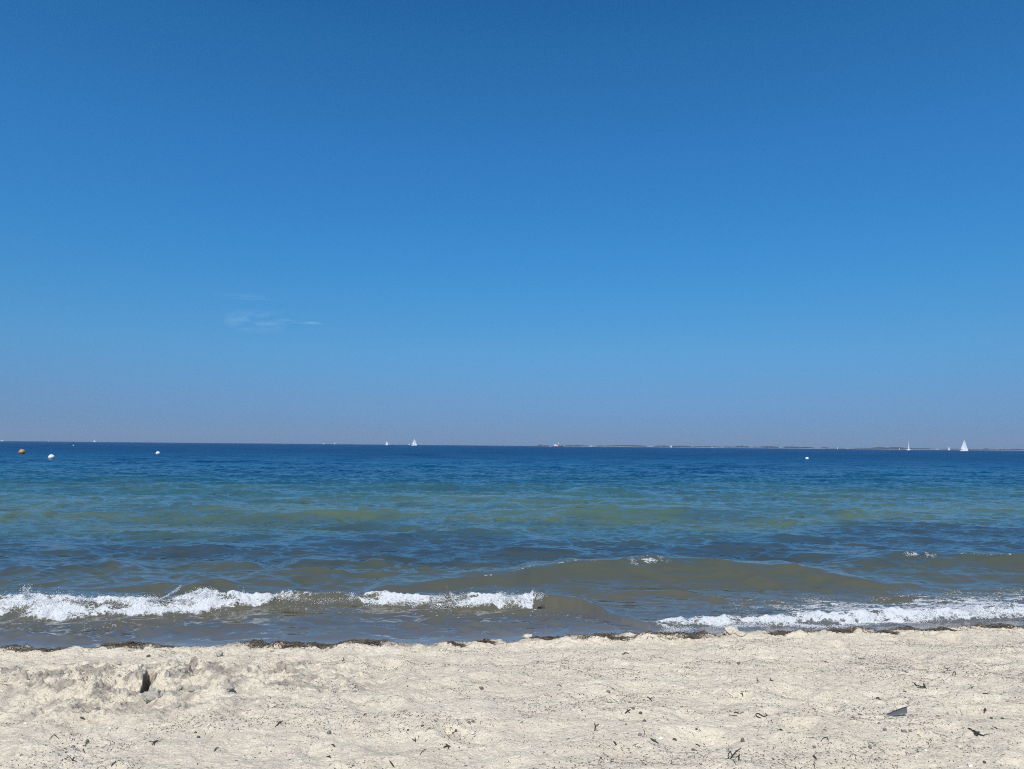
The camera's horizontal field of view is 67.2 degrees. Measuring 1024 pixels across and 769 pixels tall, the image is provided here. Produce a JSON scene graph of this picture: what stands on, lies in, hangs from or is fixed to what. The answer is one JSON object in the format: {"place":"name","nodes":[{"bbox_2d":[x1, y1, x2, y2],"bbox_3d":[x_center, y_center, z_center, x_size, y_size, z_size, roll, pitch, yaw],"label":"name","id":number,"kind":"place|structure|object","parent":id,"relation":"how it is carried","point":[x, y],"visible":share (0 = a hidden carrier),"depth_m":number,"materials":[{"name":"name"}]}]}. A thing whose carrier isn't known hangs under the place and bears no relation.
{"place":"outdoors","nodes":[
{"label":"outdoors","id":0,"kind":"place"},
{"bbox_2d":[0,441,1023,648],"bbox_3d":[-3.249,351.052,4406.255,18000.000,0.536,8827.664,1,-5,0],"label":"sea water","id":1,"kind":"structure","parent":0,"point":[585,540],"depth_m":16.04,"materials":[{"name":"blue liquid"}]},
{"bbox_2d":[0,584,1022,631],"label":"sea spray","id":2,"kind":"object","parent":1,"relation":"on","point":[151,598],"visible":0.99,"depth_m":9.09,"materials":[{"name":"liquid"}]},
{"bbox_2d":[960,439,967,450],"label":"sailing boat","id":3,"kind":"object","parent":1,"relation":"on","point":[964,446],"visible":0.73,"depth_m":1007.49,"materials":[{"name":"white fabric"}]},
{"bbox_2d":[0,624,1023,768],"bbox_3d":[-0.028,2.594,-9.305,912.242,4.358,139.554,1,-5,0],"label":"beach sand","id":4,"kind":"structure","parent":0,"point":[60,701],"depth_m":5.29,"materials":[{"name":"beige sand"}]},
{"bbox_2d":[14,646,70,651],"bbox_3d":[-4.329,2.440,7.133,0.552,0.065,0.245,1,-5,0],"label":"seaweed clump","id":5,"kind":"object","parent":4,"relation":"on","point":[45,649],"visible":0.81,"depth_m":7.13,"materials":[{"name":"brown plant"}]},
{"bbox_2d":[142,689,162,702],"bbox_3d":[-2.501,2.171,5.352,0.146,0.101,0.121,1,-5,0],"label":"sand clod","id":6,"kind":"object","parent":4,"relation":"on","point":[149,696],"visible":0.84,"depth_m":5.32,"materials":[{"name":"beige sand"}]},
{"bbox_2d":[188,685,200,691],"bbox_3d":[-2.312,2.224,5.617,0.097,0.061,0.073,1,-5,0],"label":"sand clod","id":7,"kind":"object","parent":4,"relation":"on","point":[193,688],"visible":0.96,"depth_m":5.60,"materials":[{"name":"beige sand"}]},
{"bbox_2d":[216,651,222,656],"bbox_3d":[-2.572,2.374,6.776,0.060,0.066,0.048,1,-5,0],"label":"sand clod","id":8,"kind":"object","parent":4,"relation":"on","point":[219,653],"visible":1,"depth_m":6.76,"materials":[{"name":"beige sand"}]},
{"bbox_2d":[221,684,234,690],"bbox_3d":[-2.047,2.186,5.542,0.108,0.071,0.073,1,-5,0],"label":"sand clod","id":9,"kind":"object","parent":4,"relation":"on","point":[229,687],"visible":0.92,"depth_m":5.53,"materials":[{"name":"beige sand"}]},
{"bbox_2d":[282,641,306,646],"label":"seaweed clump","id":10,"kind":"object","parent":4,"relation":"on","point":[293,644],"visible":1,"depth_m":7.27,"materials":[{"name":"brown plant"}]},
{"bbox_2d":[351,639,382,644],"bbox_3d":[-1.373,2.457,7.352,0.330,0.044,0.126,1,-5,0],"label":"seaweed clump","id":11,"kind":"object","parent":4,"relation":"on","point":[366,641],"visible":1,"depth_m":7.35,"materials":[{"name":"brown plant"}]},
{"bbox_2d":[446,641,467,645],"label":"seaweed clump","id":12,"kind":"object","parent":4,"relation":"on","point":[455,643],"visible":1,"depth_m":7.38,"materials":[{"name":"brown plant"}]},
{"bbox_2d":[472,638,495,643],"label":"seaweed clump","id":13,"kind":"object","parent":4,"relation":"on","point":[484,640],"visible":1,"depth_m":7.52,"materials":[{"name":"brown plant"}]},
{"bbox_2d":[0,629,1023,768],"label":"seaweed shreds","id":14,"kind":"object","parent":4,"relation":"on","point":[610,702],"visible":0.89,"depth_m":5.26,"materials":[{"name":"brown plant"}]},
{"bbox_2d":[0,622,1023,654],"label":"seaweed wrack","id":15,"kind":"object","parent":4,"relation":"on","point":[475,640],"visible":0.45,"depth_m":7.46,"materials":[{"name":"brown plant"}]},
{"bbox_2d":[96,641,143,646],"bbox_3d":[-3.704,2.471,7.366,0.508,0.058,0.177,1,-5,0],"label":"seaweed clump","id":16,"kind":"object","parent":15,"relation":"on","point":[123,643],"visible":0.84,"depth_m":7.34,"materials":[{"name":"brown plant"}]},
{"bbox_2d":[6,632,1023,768],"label":"beach grit","id":17,"kind":"object","parent":4,"relation":"on","point":[602,709],"visible":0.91,"depth_m":5.11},
{"bbox_2d":[522,634,531,638],"bbox_3d":[0.159,2.625,8.008,0.109,0.065,0.092,1,-5,0],"label":"sand heap","id":18,"kind":"object","parent":4,"relation":"on","point":[524,636],"visible":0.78,"depth_m":7.99,"materials":[{"name":"white sand"}]},
{"bbox_2d":[530,635,562,639],"bbox_3d":[0.360,2.559,7.802,0.370,0.040,0.168,1,-5,0],"label":"seaweed clump","id":19,"kind":"object","parent":4,"relation":"on","point":[550,637],"visible":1,"depth_m":7.79,"materials":[{"name":"brown plant"}]},
{"bbox_2d":[590,633,628,639],"bbox_3d":[0.995,2.514,7.700,0.425,0.051,0.143,1,-5,0],"label":"seaweed clump","id":20,"kind":"object","parent":4,"relation":"on","point":[610,636],"visible":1,"depth_m":7.69,"materials":[{"name":"brown plant"}]},
{"bbox_2d":[621,632,635,637],"bbox_3d":[1.184,2.545,7.830,0.166,0.062,0.121,1,-5,0],"label":"sand heap","id":21,"kind":"object","parent":4,"relation":"on","point":[629,634],"visible":0.97,"depth_m":7.79,"materials":[{"name":"white sand"}]},
{"bbox_2d":[684,635,701,638],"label":"seaweed clump","id":22,"kind":"object","parent":4,"relation":"on","point":[694,636],"visible":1,"depth_m":7.72,"materials":[{"name":"brown plant"}]},
{"bbox_2d":[723,626,738,634],"bbox_3d":[2.272,2.572,7.994,0.169,0.133,0.135,1,-5,0],"label":"sand heap","id":23,"kind":"object","parent":4,"relation":"on","point":[728,630],"visible":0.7,"depth_m":7.97,"materials":[{"name":"beige sand"}]},
{"bbox_2d":[727,748,739,763],"bbox_3d":[1.244,2.078,4.317,0.067,0.034,0.332,-1,-5,19],"label":"seaweed scrap","id":24,"kind":"object","parent":4,"relation":"on","point":[738,756],"visible":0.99,"depth_m":4.32,"materials":[{"name":"brown plant"}]},
{"bbox_2d":[734,631,745,636],"bbox_3d":[2.317,2.538,7.813,0.124,0.075,0.104,1,-5,0],"label":"sand heap","id":25,"kind":"object","parent":4,"relation":"on","point":[740,633],"visible":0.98,"depth_m":7.79,"materials":[{"name":"beige sand"}]},
{"bbox_2d":[768,631,784,635],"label":"seaweed clump","id":26,"kind":"object","parent":4,"relation":"on","point":[777,633],"visible":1,"depth_m":7.82,"materials":[{"name":"brown plant"}]},
{"bbox_2d":[816,627,859,632],"bbox_3d":[3.439,2.590,8.144,0.496,0.064,0.206,1,-5,0],"label":"seaweed clump","id":27,"kind":"object","parent":4,"relation":"on","point":[836,630],"visible":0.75,"depth_m":8.14,"materials":[{"name":"brown plant"}]},
{"bbox_2d":[874,630,900,633],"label":"seaweed clump","id":28,"kind":"object","parent":4,"relation":"on","point":[886,631],"visible":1,"depth_m":8.00,"materials":[{"name":"brown plant"}]},
{"bbox_2d":[886,705,909,716],"bbox_3d":[2.519,2.130,5.022,0.170,0.066,0.017,1,-5,-5],"label":"feather","id":29,"kind":"object","parent":4,"relation":"on","point":[900,711],"visible":1,"depth_m":5.02,"materials":[{"name":"grey"}]},
{"bbox_2d":[923,626,962,631],"bbox_3d":[4.532,2.574,8.110,0.417,0.041,0.154,1,-5,0],"label":"seaweed clump","id":30,"kind":"object","parent":4,"relation":"on","point":[941,628],"visible":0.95,"depth_m":8.09,"materials":[{"name":"brown plant"}]},
{"bbox_2d":[969,728,985,735],"bbox_3d":[2.835,2.125,4.711,0.069,0.017,0.141,3,-5,-25],"label":"seaweed scrap","id":31,"kind":"object","parent":4,"relation":"on","point":[976,732],"visible":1,"depth_m":4.69,"materials":[{"name":"brown plant"}]},
{"bbox_2d":[970,623,1019,628],"bbox_3d":[5.297,2.639,8.426,0.619,0.056,0.245,0,-5,7],"label":"seaweed clump","id":32,"kind":"object","parent":4,"relation":"on","point":[999,625],"visible":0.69,"depth_m":8.42,"materials":[{"name":"brown plant"}]},
{"bbox_2d":[0,0,1023,448],"label":"sky","id":33,"kind":"structure","parent":0,"point":[719,223],"materials":[{"name":"blue"}]},
{"bbox_2d":[587,446,1023,450],"bbox_3d":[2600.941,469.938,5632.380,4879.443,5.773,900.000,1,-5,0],"label":"coast land","id":34,"kind":"structure","parent":0,"point":[757,447],"depth_m":5201.34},
{"bbox_2d":[537,445,1023,449],"bbox_3d":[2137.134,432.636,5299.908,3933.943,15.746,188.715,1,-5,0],"label":"woodland","id":35,"kind":"object","parent":34,"relation":"on","point":[783,447],"visible":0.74,"depth_m":5227.65,"materials":[{"name":"green plant"}]}
]}

